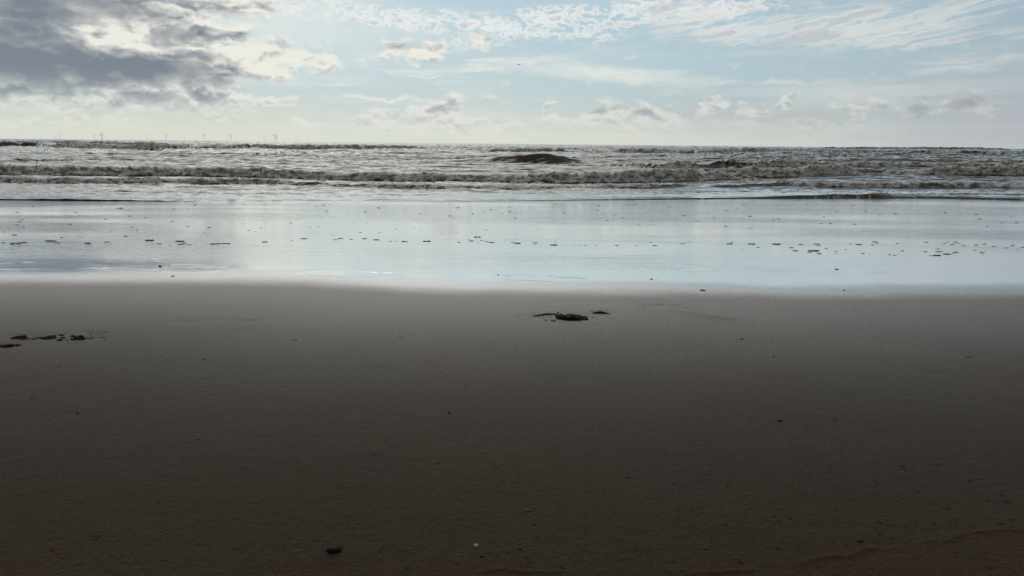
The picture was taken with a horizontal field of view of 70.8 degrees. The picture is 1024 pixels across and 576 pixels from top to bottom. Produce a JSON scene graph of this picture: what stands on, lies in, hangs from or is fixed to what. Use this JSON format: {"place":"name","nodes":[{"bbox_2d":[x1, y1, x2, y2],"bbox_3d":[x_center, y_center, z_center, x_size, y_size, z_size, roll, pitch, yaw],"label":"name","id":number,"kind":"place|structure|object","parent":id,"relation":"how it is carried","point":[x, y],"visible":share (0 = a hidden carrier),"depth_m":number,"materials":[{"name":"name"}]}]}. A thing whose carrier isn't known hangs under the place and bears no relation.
{"place":"outdoors","nodes":[
{"label":"outdoors","id":0,"kind":"place"},
{"bbox_2d":[326,546,342,552],"bbox_3d":[-0.327,0.481,1.326,0.030,0.010,0.017,1,11,0],"label":"mussel shell","id":1,"kind":"object","parent":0,"point":[333,549],"visible":1,"depth_m":1.32},
{"bbox_2d":[0,198,1023,575],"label":"beach","id":2,"kind":"structure","parent":0,"point":[286,374],"depth_m":2.33,"materials":[{"name":"brown sand"}]},
{"bbox_2d":[0,344,13,347],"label":"sand clod","id":3,"kind":"object","parent":2,"relation":"on","point":[5,345],"visible":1,"depth_m":2.81,"materials":[{"name":"brown sand"}]},
{"bbox_2d":[10,335,27,338],"bbox_3d":[-2.015,0.199,2.946,0.060,0.015,0.040,1,11,0],"label":"sand clod","id":4,"kind":"object","parent":2,"relation":"on","point":[19,336],"visible":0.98,"depth_m":2.94,"materials":[{"name":"brown sand"}]},
{"bbox_2d":[38,335,56,339],"bbox_3d":[-1.909,0.202,2.955,0.068,0.016,0.046,-9,15,-38],"label":"sand clod","id":5,"kind":"object","parent":2,"relation":"on","point":[47,337],"visible":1,"depth_m":2.95,"materials":[{"name":"brown sand"}]},
{"bbox_2d":[20,334,104,340],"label":"sand crumbs","id":6,"kind":"object","parent":2,"relation":"on","point":[60,337],"visible":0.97,"depth_m":2.94,"materials":[{"name":"brown sand"}]},
{"bbox_2d":[70,335,85,339],"bbox_3d":[-1.772,0.201,2.941,0.056,0.020,0.033,1,11,0],"label":"sand clod","id":7,"kind":"object","parent":2,"relation":"on","point":[80,337],"visible":1,"depth_m":2.94,"materials":[{"name":"brown sand"}]},
{"bbox_2d":[534,313,556,315],"bbox_3d":[0.165,0.133,3.538,0.154,0.016,0.041,-2,12,-11],"label":"weed strand","id":8,"kind":"object","parent":2,"relation":"on","point":[546,314],"visible":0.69,"depth_m":3.54},
{"bbox_2d":[555,314,587,319],"bbox_3d":[0.289,0.136,3.466,0.167,0.024,0.075,4,12,16],"label":"seaweed clump","id":9,"kind":"object","parent":2,"relation":"on","point":[571,316],"visible":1,"depth_m":3.45,"materials":[{"name":"black plant"}]},
{"bbox_2d":[0,138,1023,201],"bbox_3d":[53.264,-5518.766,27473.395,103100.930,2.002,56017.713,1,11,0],"label":"sea","id":10,"kind":"structure","parent":0,"point":[217,171],"depth_m":24.89,"materials":[{"name":"liquid"}]},
{"bbox_2d":[0,0,1023,147],"label":"sky","id":11,"kind":"structure","parent":0,"point":[840,73],"materials":[{"name":"blue"}]}
]}

